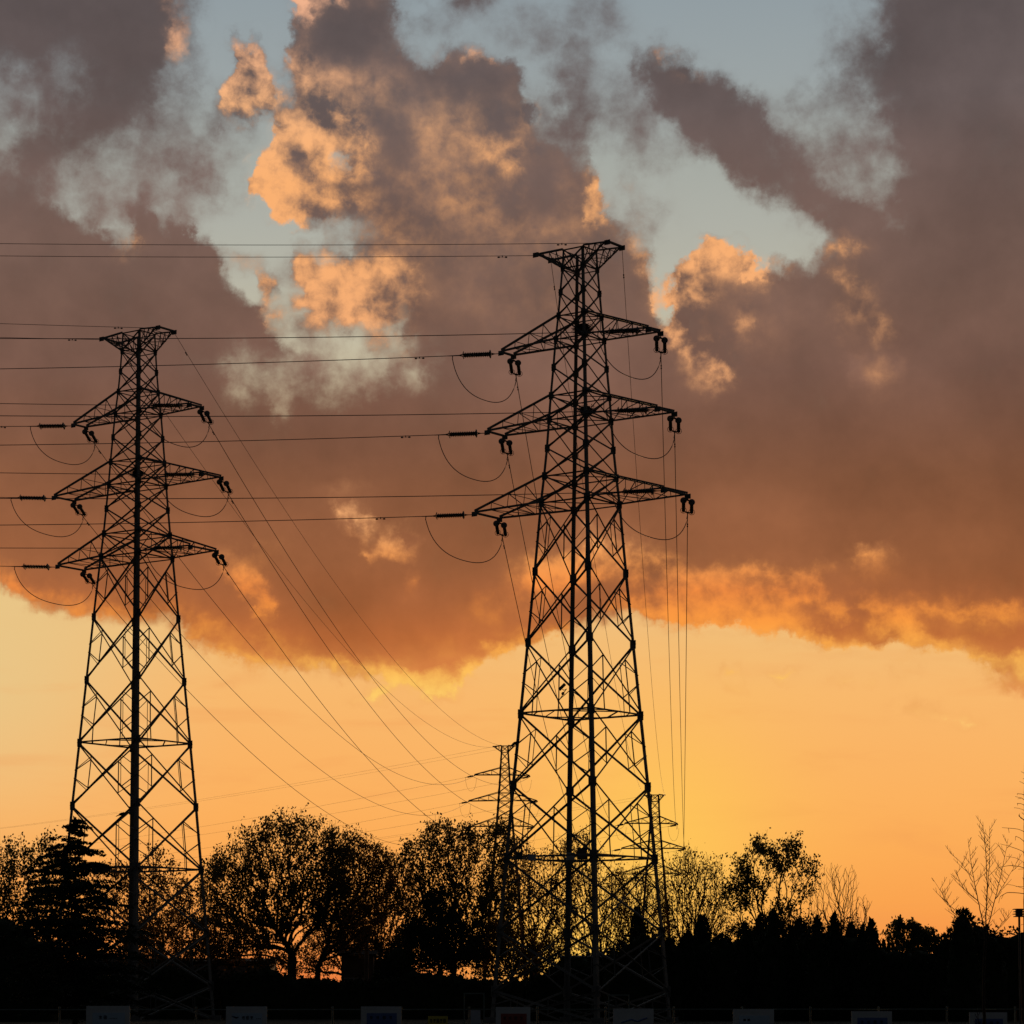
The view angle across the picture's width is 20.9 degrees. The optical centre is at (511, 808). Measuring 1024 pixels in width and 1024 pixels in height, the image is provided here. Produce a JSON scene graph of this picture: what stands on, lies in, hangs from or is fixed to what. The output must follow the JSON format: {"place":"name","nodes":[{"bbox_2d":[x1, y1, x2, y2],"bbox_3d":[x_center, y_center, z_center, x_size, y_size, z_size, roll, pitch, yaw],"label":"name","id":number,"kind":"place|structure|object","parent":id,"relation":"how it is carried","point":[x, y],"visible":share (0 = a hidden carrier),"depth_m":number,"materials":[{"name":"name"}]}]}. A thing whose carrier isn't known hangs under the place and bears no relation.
{"place":"outdoors","nodes":[
{"label":"outdoors","id":0,"kind":"place"},
{"bbox_2d":[88,958,276,978],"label":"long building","id":1,"kind":"structure","parent":0,"point":[228,971],"depth_m":301.52,"materials":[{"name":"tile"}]},
{"bbox_2d":[0,1019,1022,1023],"bbox_3d":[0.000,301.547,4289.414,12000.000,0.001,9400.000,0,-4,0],"label":"ground","id":2,"kind":"structure","parent":0,"point":[281,1021],"depth_m":229.70,"materials":[{"name":"soil"}]},
{"bbox_2d":[0,832,48,927],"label":"poplar tree","id":3,"kind":"object","parent":2,"relation":"on","point":[11,873],"visible":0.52,"depth_m":269.10,"materials":[{"name":"black plant"}]},
{"bbox_2d":[16,825,86,962],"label":"poplar tree","id":4,"kind":"object","parent":2,"relation":"on","point":[43,847],"visible":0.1,"depth_m":273.47,"materials":[{"name":"black plant"}]},
{"bbox_2d":[0,816,163,1023],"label":"cedar tree","id":5,"kind":"object","parent":2,"relation":"on","point":[86,946],"visible":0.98,"depth_m":199.06,"materials":[{"name":"black plant"}]},
{"bbox_2d":[52,325,223,1019],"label":"transmission tower","id":6,"kind":"structure","parent":2,"relation":"on","point":[134,866],"depth_m":252.55,"materials":[{"name":"metal"}]},
{"bbox_2d":[27,423,72,429],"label":"insulator assembly","id":7,"kind":"object","parent":6,"relation":"attached to","point":[62,425],"visible":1,"depth_m":257.38,"materials":[{"name":"brown ceramic"}]},
{"bbox_2d":[141,402,188,408],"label":"insulator assembly","id":8,"kind":"object","parent":6,"relation":"attached to","point":[167,405],"visible":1,"depth_m":249.08,"materials":[{"name":"brown ceramic"}]},
{"bbox_2d":[145,544,189,550],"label":"insulator assembly","id":9,"kind":"object","parent":6,"relation":"attached to","point":[179,547],"visible":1,"depth_m":246.76,"materials":[{"name":"brown ceramic"}]},
{"bbox_2d":[153,471,200,477],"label":"insulator assembly","id":10,"kind":"object","parent":6,"relation":"attached to","point":[167,474],"visible":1,"depth_m":247.05,"materials":[{"name":"brown ceramic"}]},
{"bbox_2d":[128,359,479,746],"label":"earth wire","id":11,"kind":"object","parent":6,"relation":"attached to","point":[288,580],"visible":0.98,"depth_m":366.11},
{"bbox_2d":[176,336,514,746],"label":"earth wire","id":12,"kind":"object","parent":6,"relation":"attached to","point":[314,553],"visible":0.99,"depth_m":344.82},
{"bbox_2d":[80,841,216,965],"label":"broadleaf tree","id":13,"kind":"object","parent":2,"relation":"on","point":[180,899],"visible":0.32,"depth_m":288.56,"materials":[{"name":"black plant"}]},
{"bbox_2d":[121,905,291,971],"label":"broadleaf tree","id":14,"kind":"object","parent":2,"relation":"on","point":[225,959],"visible":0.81,"depth_m":267.97,"materials":[{"name":"black plant"}]},
{"bbox_2d":[192,802,362,976],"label":"broadleaf tree","id":15,"kind":"object","parent":2,"relation":"on","point":[265,917],"visible":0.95,"depth_m":274.13,"materials":[{"name":"black plant"}]},
{"bbox_2d":[276,908,403,977],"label":"broadleaf tree","id":16,"kind":"object","parent":2,"relation":"on","point":[313,944],"visible":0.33,"depth_m":294.20,"materials":[{"name":"black plant"}]},
{"bbox_2d":[310,823,404,978],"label":"broadleaf tree","id":17,"kind":"object","parent":2,"relation":"on","point":[363,908],"visible":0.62,"depth_m":280.89,"materials":[{"name":"black plant"}]},
{"bbox_2d":[338,929,379,982],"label":"house","id":18,"kind":"structure","parent":2,"relation":"on","point":[353,966],"depth_m":287.53,"materials":[{"name":"tile"}]},
{"bbox_2d":[221,961,535,1018],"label":"hedge","id":19,"kind":"object","parent":2,"relation":"on","point":[269,987],"visible":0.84,"depth_m":259.78,"materials":[{"name":"black plant"}]},
{"bbox_2d":[339,839,422,958],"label":"broadleaf tree","id":20,"kind":"object","parent":2,"relation":"on","point":[392,921],"visible":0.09,"depth_m":294.98,"materials":[{"name":"black plant"}]},
{"bbox_2d":[399,880,487,974],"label":"broadleaf tree","id":21,"kind":"object","parent":2,"relation":"on","point":[467,953],"visible":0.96,"depth_m":266.69,"materials":[{"name":"black plant"}]},
{"bbox_2d":[388,811,522,975],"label":"broadleaf tree","id":22,"kind":"object","parent":2,"relation":"on","point":[483,903],"visible":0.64,"depth_m":274.57,"materials":[{"name":"black plant"}]},
{"bbox_2d":[464,993,484,1023],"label":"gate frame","id":23,"kind":"object","parent":2,"relation":"on","point":[475,1016],"visible":0.86,"depth_m":103.71,"materials":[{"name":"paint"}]},
{"bbox_2d":[468,745,537,979],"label":"transmission tower","id":24,"kind":"structure","parent":2,"relation":"on","point":[499,792],"depth_m":724.35,"materials":[{"name":"metal"}]},
{"bbox_2d":[94,587,422,846],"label":"conductor wire","id":25,"kind":"object","parent":24,"relation":"attached to","point":[229,732],"visible":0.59,"depth_m":336.62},
{"bbox_2d":[84,518,466,815],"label":"conductor wire","id":26,"kind":"object","parent":24,"relation":"attached to","point":[240,698],"visible":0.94,"depth_m":355.88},
{"bbox_2d":[96,446,473,784],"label":"conductor wire","id":27,"kind":"object","parent":24,"relation":"attached to","point":[253,648],"visible":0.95,"depth_m":357.09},
{"bbox_2d":[210,426,527,784],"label":"conductor wire","id":28,"kind":"object","parent":24,"relation":"attached to","point":[323,609],"visible":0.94,"depth_m":324.95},
{"bbox_2d":[224,568,521,845],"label":"conductor wire","id":29,"kind":"object","parent":24,"relation":"attached to","point":[313,692],"visible":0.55,"depth_m":307.87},
{"bbox_2d":[229,495,536,814],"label":"conductor wire","id":30,"kind":"object","parent":24,"relation":"attached to","point":[334,657],"visible":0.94,"depth_m":319.40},
{"bbox_2d":[0,1006,1022,1023],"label":"fence","id":31,"kind":"object","parent":2,"relation":"on","point":[469,1009],"visible":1,"depth_m":83.97,"materials":[{"name":"paint"}]},
{"bbox_2d":[86,1006,129,1023],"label":"information board","id":32,"kind":"object","parent":31,"relation":"attached to","point":[107,1014],"visible":1,"depth_m":80.60,"materials":[{"name":"paint"}]},
{"bbox_2d":[226,1006,266,1023],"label":"information board","id":33,"kind":"object","parent":31,"relation":"attached to","point":[246,1014],"visible":1,"depth_m":81.51,"materials":[{"name":"paint"}]},
{"bbox_2d":[361,1006,400,1023],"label":"information board","id":34,"kind":"object","parent":31,"relation":"attached to","point":[380,1014],"visible":1,"depth_m":82.40,"materials":[{"name":"paint"}]},
{"bbox_2d":[428,1016,447,1023],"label":"warning sheet","id":35,"kind":"object","parent":31,"relation":"attached to","point":[437,1019],"visible":1,"depth_m":82.88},
{"bbox_2d":[496,1007,529,1023],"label":"information board","id":36,"kind":"object","parent":31,"relation":"attached to","point":[512,1015],"visible":1,"depth_m":83.27,"materials":[{"name":"paint"}]},
{"bbox_2d":[613,1009,653,1023],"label":"information board","id":37,"kind":"object","parent":31,"relation":"attached to","point":[633,1016],"visible":1,"depth_m":84.06,"materials":[{"name":"paint"}]},
{"bbox_2d":[733,1009,773,1023],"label":"information board","id":38,"kind":"object","parent":31,"relation":"attached to","point":[753,1016],"visible":1,"depth_m":84.86,"materials":[{"name":"paint"}]},
{"bbox_2d":[851,1011,891,1023],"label":"information board","id":39,"kind":"object","parent":31,"relation":"attached to","point":[871,1017],"visible":1,"depth_m":85.64,"materials":[{"name":"paint"}]},
{"bbox_2d":[969,1012,1006,1023],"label":"information board","id":40,"kind":"object","parent":31,"relation":"attached to","point":[996,1017],"visible":0.79,"depth_m":86.41,"materials":[{"name":"paint"}]},
{"bbox_2d":[466,919,563,979],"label":"bush","id":41,"kind":"object","parent":2,"relation":"on","point":[489,947],"visible":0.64,"depth_m":270.75,"materials":[{"name":"black plant"}]},
{"bbox_2d":[500,834,582,974],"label":"broadleaf tree","id":42,"kind":"object","parent":2,"relation":"on","point":[537,911],"visible":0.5,"depth_m":291.18,"materials":[{"name":"black plant"}]},
{"bbox_2d":[472,239,690,1022],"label":"transmission tower","id":43,"kind":"structure","parent":2,"relation":"on","point":[582,855],"depth_m":220.75,"materials":[{"name":"metal"}]},
{"bbox_2d":[38,255,535,256],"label":"earth wire","id":44,"kind":"object","parent":43,"relation":"attached to","point":[385,256],"visible":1,"depth_m":224.37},
{"bbox_2d":[0,243,581,244],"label":"earth wire","id":45,"kind":"object","parent":43,"relation":"attached to","point":[384,244],"visible":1,"depth_m":220.18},
{"bbox_2d":[422,511,473,519],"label":"insulator assembly","id":46,"kind":"object","parent":43,"relation":"attached to","point":[449,515],"visible":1,"depth_m":225.49,"materials":[{"name":"brown ceramic"}]},
{"bbox_2d":[21,516,421,524],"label":"conductor wire","id":47,"kind":"object","parent":46,"relation":"attached to","point":[216,521],"visible":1,"depth_m":225.78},
{"bbox_2d":[437,429,486,438],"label":"insulator assembly","id":48,"kind":"object","parent":43,"relation":"attached to","point":[462,433],"visible":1,"depth_m":225.80,"materials":[{"name":"brown ceramic"}]},
{"bbox_2d":[21,435,430,444],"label":"conductor wire","id":49,"kind":"object","parent":48,"relation":"attached to","point":[223,441],"visible":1,"depth_m":226.09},
{"bbox_2d":[449,350,500,358],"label":"insulator assembly","id":50,"kind":"object","parent":43,"relation":"attached to","point":[474,354],"visible":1,"depth_m":225.92,"materials":[{"name":"brown ceramic"}]},
{"bbox_2d":[2,356,442,368],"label":"conductor wire","id":51,"kind":"object","parent":50,"relation":"attached to","point":[221,363],"visible":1,"depth_m":226.13,"materials":[{"name":"metal"}]},
{"bbox_2d":[493,520,508,540],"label":"insulator assembly","id":52,"kind":"object","parent":43,"relation":"attached to","point":[503,525],"visible":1,"depth_m":230.08,"materials":[{"name":"brown ceramic"}]},
{"bbox_2d":[502,539,588,866],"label":"conductor wire","id":53,"kind":"object","parent":52,"relation":"attached to","point":[531,668],"visible":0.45,"depth_m":274.27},
{"bbox_2d":[498,438,513,458],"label":"insulator assembly","id":54,"kind":"object","parent":43,"relation":"attached to","point":[509,443],"visible":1,"depth_m":229.65,"materials":[{"name":"brown ceramic"}]},
{"bbox_2d":[508,459,621,857],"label":"conductor wire","id":55,"kind":"object","parent":54,"relation":"attached to","point":[542,632],"visible":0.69,"depth_m":282.65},
{"bbox_2d":[507,358,522,380],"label":"insulator assembly","id":56,"kind":"object","parent":43,"relation":"attached to","point":[517,362],"visible":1,"depth_m":229.16,"materials":[{"name":"brown ceramic"}]},
{"bbox_2d":[516,379,624,828],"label":"conductor wire","id":57,"kind":"object","parent":56,"relation":"attached to","point":[549,568],"visible":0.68,"depth_m":287.35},
{"bbox_2d":[551,264,640,788],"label":"earth wire","id":58,"kind":"object","parent":43,"relation":"attached to","point":[590,533],"visible":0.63,"depth_m":315.33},
{"bbox_2d":[594,326,648,335],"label":"insulator assembly","id":59,"kind":"object","parent":43,"relation":"attached to","point":[622,331],"visible":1,"depth_m":217.43,"materials":[{"name":"brown ceramic"}]},
{"bbox_2d":[0,332,584,338],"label":"conductor wire","id":60,"kind":"object","parent":59,"relation":"attached to","point":[277,337],"visible":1,"depth_m":217.53,"materials":[{"name":"metal"}]},
{"bbox_2d":[602,406,656,414],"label":"insulator assembly","id":61,"kind":"object","parent":43,"relation":"attached to","point":[633,410],"visible":1,"depth_m":216.00,"materials":[{"name":"brown ceramic"}]},
{"bbox_2d":[0,411,601,416],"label":"conductor wire","id":62,"kind":"object","parent":61,"relation":"attached to","point":[302,415],"visible":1,"depth_m":216.19,"materials":[{"name":"metal"}]},
{"bbox_2d":[608,487,663,495],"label":"insulator assembly","id":63,"kind":"object","parent":43,"relation":"attached to","point":[641,491],"visible":1,"depth_m":214.51,"materials":[{"name":"brown ceramic"}]},
{"bbox_2d":[0,492,607,498],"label":"conductor wire","id":64,"kind":"object","parent":63,"relation":"attached to","point":[289,497],"visible":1,"depth_m":214.79,"materials":[{"name":"metal"}]},
{"bbox_2d":[622,251,663,791],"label":"earth wire","id":65,"kind":"object","parent":43,"relation":"attached to","point":[638,503],"visible":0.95,"depth_m":299.17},
{"bbox_2d":[653,335,667,358],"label":"insulator assembly","id":66,"kind":"object","parent":43,"relation":"attached to","point":[656,339],"visible":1,"depth_m":220.51,"materials":[{"name":"brown ceramic"}]},
{"bbox_2d":[661,362,677,828],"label":"conductor wire","id":67,"kind":"object","parent":66,"relation":"attached to","point":[666,572],"visible":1,"depth_m":286.47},
{"bbox_2d":[667,415,681,436],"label":"insulator assembly","id":68,"kind":"object","parent":43,"relation":"attached to","point":[678,420],"visible":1,"depth_m":219.52,"materials":[{"name":"brown ceramic"}]},
{"bbox_2d":[674,437,685,855],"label":"conductor wire","id":69,"kind":"object","parent":68,"relation":"attached to","point":[678,632],"visible":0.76,"depth_m":283.62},
{"bbox_2d":[680,497,694,518],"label":"insulator assembly","id":70,"kind":"object","parent":43,"relation":"attached to","point":[683,501],"visible":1,"depth_m":218.80,"materials":[{"name":"brown ceramic"}]},
{"bbox_2d":[681,517,687,885],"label":"conductor wire","id":71,"kind":"object","parent":70,"relation":"attached to","point":[685,691],"visible":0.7,"depth_m":284.99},
{"bbox_2d":[557,825,636,957],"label":"broadleaf tree","id":72,"kind":"object","parent":2,"relation":"on","point":[605,928],"visible":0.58,"depth_m":285.46,"materials":[{"name":"black plant"}]},
{"bbox_2d":[523,935,676,1020],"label":"hedge","id":73,"kind":"object","parent":2,"relation":"on","point":[541,986],"visible":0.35,"depth_m":237.87,"materials":[{"name":"black plant"}]},
{"bbox_2d":[601,921,668,1020],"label":"bush","id":74,"kind":"object","parent":2,"relation":"on","point":[625,981],"visible":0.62,"depth_m":234.04,"materials":[{"name":"black plant"}]},
{"bbox_2d":[629,905,645,939],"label":"conifer","id":75,"kind":"object","parent":2,"relation":"on","point":[637,921],"visible":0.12,"depth_m":243.67,"materials":[{"name":"black plant"}]},
{"bbox_2d":[603,861,677,943],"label":"broadleaf tree","id":76,"kind":"object","parent":2,"relation":"on","point":[648,896],"visible":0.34,"depth_m":297.71,"materials":[{"name":"black plant"}]},
{"bbox_2d":[621,794,685,934],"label":"transmission tower","id":77,"kind":"structure","parent":2,"relation":"on","point":[657,816],"depth_m":690.29,"materials":[{"name":"metal"}]},
{"bbox_2d":[665,937,695,1020],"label":"conifer","id":78,"kind":"object","parent":2,"relation":"on","point":[679,998],"visible":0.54,"depth_m":236.77,"materials":[{"name":"black plant"}]},
{"bbox_2d":[677,930,705,1020],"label":"conifer","id":79,"kind":"object","parent":2,"relation":"on","point":[686,946],"visible":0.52,"depth_m":241.81,"materials":[{"name":"black plant"}]},
{"bbox_2d":[654,838,736,944],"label":"broadleaf tree","id":80,"kind":"object","parent":2,"relation":"on","point":[686,896],"visible":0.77,"depth_m":267.39,"materials":[{"name":"black plant"}]},
{"bbox_2d":[693,913,712,943],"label":"conifer","id":81,"kind":"object","parent":2,"relation":"on","point":[701,926],"visible":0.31,"depth_m":247.46,"materials":[{"name":"black plant"}]},
{"bbox_2d":[695,932,749,1020],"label":"conifer","id":82,"kind":"object","parent":2,"relation":"on","point":[721,980],"visible":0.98,"depth_m":236.63,"materials":[{"name":"black plant"}]},
{"bbox_2d":[733,921,759,1008],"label":"conifer","id":83,"kind":"object","parent":2,"relation":"on","point":[745,950],"visible":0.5,"depth_m":241.90,"materials":[{"name":"black plant"}]},
{"bbox_2d":[750,912,764,940],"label":"conifer","id":84,"kind":"object","parent":2,"relation":"on","point":[759,922],"visible":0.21,"depth_m":247.65,"materials":[{"name":"black plant"}]},
{"bbox_2d":[710,827,824,936],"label":"broadleaf tree","id":85,"kind":"object","parent":2,"relation":"on","point":[759,849],"visible":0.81,"depth_m":259.04,"materials":[{"name":"black plant"}]},
{"bbox_2d":[747,908,795,1020],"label":"conifer","id":86,"kind":"object","parent":2,"relation":"on","point":[771,990],"visible":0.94,"depth_m":236.83,"materials":[{"name":"black plant"}]},
{"bbox_2d":[779,923,805,1020],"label":"conifer","id":87,"kind":"object","parent":2,"relation":"on","point":[797,953],"visible":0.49,"depth_m":241.74,"materials":[{"name":"black plant"}]},
{"bbox_2d":[794,917,806,939],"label":"conifer","id":88,"kind":"object","parent":2,"relation":"on","point":[798,924],"visible":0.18,"depth_m":247.66,"materials":[{"name":"black plant"}]},
{"bbox_2d":[794,913,840,1020],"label":"conifer","id":89,"kind":"object","parent":2,"relation":"on","point":[819,979],"visible":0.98,"depth_m":236.82,"materials":[{"name":"black plant"}]},
{"bbox_2d":[810,862,858,934],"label":"bare tree","id":90,"kind":"object","parent":2,"relation":"on","point":[838,907],"visible":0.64,"depth_m":265.98,"materials":[{"name":"black plant"}]},
{"bbox_2d":[825,910,852,1020],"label":"conifer","id":91,"kind":"object","parent":2,"relation":"on","point":[835,939],"visible":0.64,"depth_m":241.96,"materials":[{"name":"black plant"}]},
{"bbox_2d":[674,922,1023,1019],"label":"hedge","id":92,"kind":"object","parent":2,"relation":"on","point":[905,970],"visible":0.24,"depth_m":244.97,"materials":[{"name":"black plant"}]},
{"bbox_2d":[845,920,857,937],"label":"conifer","id":93,"kind":"object","parent":2,"relation":"on","point":[850,926],"visible":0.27,"depth_m":247.59,"materials":[{"name":"black plant"}]},
{"bbox_2d":[846,923,880,1014],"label":"conifer","id":94,"kind":"object","parent":2,"relation":"on","point":[863,987],"visible":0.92,"depth_m":237.03,"materials":[{"name":"black plant"}]},
{"bbox_2d":[866,916,888,1010],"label":"conifer","id":95,"kind":"object","parent":2,"relation":"on","point":[873,935],"visible":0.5,"depth_m":242.22,"materials":[{"name":"black plant"}]},
{"bbox_2d":[881,914,942,953],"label":"broadleaf tree","id":96,"kind":"object","parent":2,"relation":"on","point":[917,933],"visible":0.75,"depth_m":298.31,"materials":[{"name":"black plant"}]},
{"bbox_2d":[918,932,949,1020],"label":"conifer","id":97,"kind":"object","parent":2,"relation":"on","point":[934,972],"visible":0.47,"depth_m":238.93,"materials":[{"name":"black plant"}]},
{"bbox_2d":[934,905,993,1020],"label":"conifer","id":98,"kind":"object","parent":2,"relation":"on","point":[963,970],"visible":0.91,"depth_m":230.67,"materials":[{"name":"black plant"}]},
{"bbox_2d":[932,816,1021,1023],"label":"bare tree","id":99,"kind":"object","parent":2,"relation":"on","point":[984,960],"visible":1,"depth_m":79.00,"materials":[{"name":"brown plant"}]},
{"bbox_2d":[945,915,1010,1020],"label":"bush","id":100,"kind":"object","parent":2,"relation":"on","point":[996,970],"visible":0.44,"depth_m":234.05,"materials":[{"name":"black plant"}]},
{"bbox_2d":[996,783,1023,1023],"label":"bare tree","id":101,"kind":"object","parent":2,"relation":"on","point":[1023,908],"visible":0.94,"depth_m":83.93,"materials":[{"name":"black plant"}]},
{"bbox_2d":[1012,909,1022,1023],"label":"lamp post","id":102,"kind":"object","parent":2,"relation":"on","point":[1018,913],"visible":0.93,"depth_m":85.85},
{"bbox_2d":[0,0,1023,981],"label":"sky","id":103,"kind":"structure","parent":0,"point":[817,206],"materials":[{"name":"orange"}]},
{"bbox_2d":[722,910,880,941],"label":"broadleaf tree","id":104,"kind":"object","parent":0,"point":[789,921],"visible":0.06,"depth_m":257.47,"materials":[{"name":"black plant"}]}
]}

